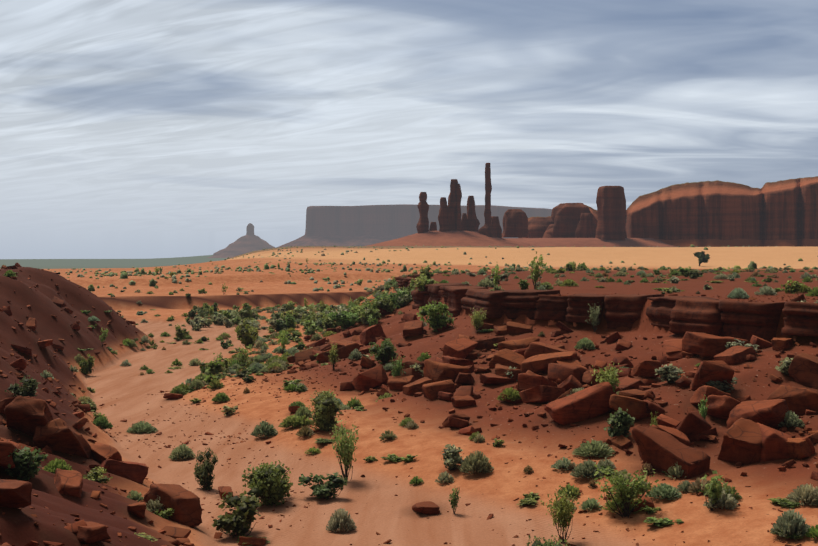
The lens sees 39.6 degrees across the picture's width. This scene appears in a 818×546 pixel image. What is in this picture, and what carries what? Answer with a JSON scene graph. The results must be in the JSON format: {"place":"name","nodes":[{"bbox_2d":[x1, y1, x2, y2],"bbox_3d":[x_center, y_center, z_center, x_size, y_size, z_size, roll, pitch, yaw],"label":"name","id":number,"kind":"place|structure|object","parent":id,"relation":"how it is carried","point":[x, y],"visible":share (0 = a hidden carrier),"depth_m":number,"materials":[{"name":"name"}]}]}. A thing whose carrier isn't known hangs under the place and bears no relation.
{"place":"outdoors","nodes":[
{"label":"outdoors","id":0,"kind":"place"},
{"bbox_2d":[208,223,274,257],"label":"butte","id":1,"kind":"object","parent":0,"point":[249,241],"visible":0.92,"depth_m":6422.51,"materials":[{"name":"grey stone"}]},
{"bbox_2d":[0,246,817,545],"bbox_3d":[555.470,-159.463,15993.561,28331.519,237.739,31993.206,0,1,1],"label":"desert ground","id":2,"kind":"structure","parent":0,"point":[378,506],"depth_m":54.01,"materials":[{"name":"orange sand"}]},
{"bbox_2d":[0,263,817,545],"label":"boulders","id":3,"kind":"object","parent":2,"relation":"on","point":[752,434],"visible":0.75,"depth_m":47.49,"materials":[{"name":"brown stone"}]},
{"bbox_2d":[0,251,817,392],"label":"shrubs","id":4,"kind":"object","parent":2,"relation":"on","point":[242,363],"visible":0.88,"depth_m":99.48,"materials":[{"name":"green plant"}]},
{"bbox_2d":[4,287,817,545],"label":"shrubs","id":5,"kind":"object","parent":2,"relation":"on","point":[267,484],"visible":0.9,"depth_m":41.76,"materials":[{"name":"green plant"}]},
{"bbox_2d":[38,244,817,327],"bbox_3d":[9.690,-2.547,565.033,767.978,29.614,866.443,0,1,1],"label":"shrubs","id":6,"kind":"object","parent":2,"relation":"on","point":[227,318],"visible":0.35,"depth_m":181.71,"materials":[{"name":"green plant"}]},
{"bbox_2d":[367,231,543,246],"bbox_3d":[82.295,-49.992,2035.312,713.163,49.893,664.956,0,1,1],"label":"talus cone","id":7,"kind":"object","parent":2,"relation":"on","point":[453,238],"visible":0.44,"depth_m":1937.36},
{"bbox_2d":[416,192,428,233],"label":"rock spire","id":8,"kind":"structure","parent":7,"relation":"on","point":[422,226],"depth_m":1992.59,"materials":[{"name":"brown stone"}]},
{"bbox_2d":[429,222,436,230],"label":"rock","id":9,"kind":"object","parent":7,"relation":"on","point":[433,226],"visible":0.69,"depth_m":2007.92,"materials":[{"name":"brown stone"}]},
{"bbox_2d":[438,197,450,231],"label":"rock spire","id":10,"kind":"structure","parent":7,"relation":"on","point":[443,219],"depth_m":1981.78,"materials":[{"name":"brown stone"}]},
{"bbox_2d":[447,205,452,230],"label":"rock spire","id":11,"kind":"structure","parent":7,"relation":"on","point":[449,219],"depth_m":1987.91,"materials":[{"name":"brown stone"}]},
{"bbox_2d":[448,179,457,230],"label":"rock spire","id":12,"kind":"structure","parent":7,"relation":"on","point":[452,200],"depth_m":1989.30,"materials":[{"name":"brown stone"}]},
{"bbox_2d":[455,184,462,230],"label":"rock spire","id":13,"kind":"structure","parent":7,"relation":"on","point":[459,226],"depth_m":1987.51,"materials":[{"name":"brown stone"}]},
{"bbox_2d":[461,213,467,230],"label":"rock spire","id":14,"kind":"structure","parent":7,"relation":"on","point":[464,221],"depth_m":2010.03,"materials":[{"name":"brown stone"}]},
{"bbox_2d":[467,196,479,230],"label":"rock spire","id":15,"kind":"structure","parent":7,"relation":"on","point":[473,223],"depth_m":2013.39,"materials":[{"name":"brown stone"}]},
{"bbox_2d":[478,163,496,236],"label":"totem pole","id":16,"kind":"object","parent":7,"relation":"on","point":[487,229],"visible":0.94,"depth_m":1990.93,"materials":[{"name":"brown stone"}]},
{"bbox_2d":[491,216,501,237],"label":"totem plinth","id":17,"kind":"structure","parent":7,"relation":"on","point":[495,224],"depth_m":1995.89,"materials":[{"name":"brown stone"}]},
{"bbox_2d":[502,209,527,236],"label":"butte","id":18,"kind":"object","parent":7,"relation":"on","point":[515,222],"visible":0.98,"depth_m":2035.84,"materials":[{"name":"brown stone"}]},
{"bbox_2d":[500,239,530,245],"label":"talus cone","id":19,"kind":"object","parent":7,"relation":"on","point":[510,242],"visible":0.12,"depth_m":1960.25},
{"bbox_2d":[518,205,597,237],"bbox_3d":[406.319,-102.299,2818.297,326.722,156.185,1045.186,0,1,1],"label":"rock formation","id":20,"kind":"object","parent":2,"relation":"on","point":[595,214],"depth_m":2469.37,"materials":[{"name":"brown stone"}]},
{"bbox_2d":[506,238,677,246],"bbox_3d":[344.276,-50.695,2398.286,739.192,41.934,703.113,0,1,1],"label":"slope","id":21,"kind":"structure","parent":2,"relation":"on","point":[596,242],"depth_m":2196.77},
{"bbox_2d":[528,217,553,237],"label":"butte","id":22,"kind":"object","parent":21,"relation":"on","point":[537,227],"visible":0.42,"depth_m":2382.64,"materials":[{"name":"brown stone"}]},
{"bbox_2d":[542,224,553,237],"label":"rock","id":23,"kind":"object","parent":21,"relation":"on","point":[547,235],"visible":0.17,"depth_m":2343.79,"materials":[{"name":"brown stone"}]},
{"bbox_2d":[546,203,592,237],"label":"butte","id":24,"kind":"object","parent":21,"relation":"on","point":[565,217],"visible":0.6,"depth_m":2302.69,"materials":[{"name":"brown stone"}]},
{"bbox_2d":[575,213,596,237],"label":"butte","id":25,"kind":"object","parent":21,"relation":"on","point":[586,227],"visible":0.83,"depth_m":2271.94,"materials":[{"name":"brown stone"}]},
{"bbox_2d":[595,186,626,239],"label":"butte","id":26,"kind":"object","parent":21,"relation":"on","point":[611,206],"depth_m":2206.44,"materials":[{"name":"brown stone"}]},
{"bbox_2d":[394,273,817,341],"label":"rock ledge","id":27,"kind":"object","parent":2,"relation":"on","point":[679,316],"visible":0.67,"depth_m":67.13,"materials":[{"name":"brown stone"}]},
{"bbox_2d":[693,251,709,265],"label":"juniper tree","id":28,"kind":"object","parent":2,"relation":"on","point":[702,257],"visible":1,"depth_m":336.54,"materials":[{"name":"green plant"}]},
{"bbox_2d":[0,0,817,258],"label":"sky","id":29,"kind":"structure","parent":0,"point":[130,129],"materials":[{"name":"grey"}]},
{"bbox_2d":[276,204,551,247],"bbox_3d":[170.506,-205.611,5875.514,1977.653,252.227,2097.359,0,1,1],"label":"mesa","id":30,"kind":"structure","parent":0,"point":[364,225],"depth_m":5178.79,"materials":[{"name":"grey stone"}]},
{"bbox_2d":[625,176,817,246],"bbox_3d":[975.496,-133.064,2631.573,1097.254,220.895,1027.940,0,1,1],"label":"mesa","id":31,"kind":"structure","parent":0,"point":[717,213],"depth_m":2259.73,"materials":[{"name":"brown stone"}]}
]}

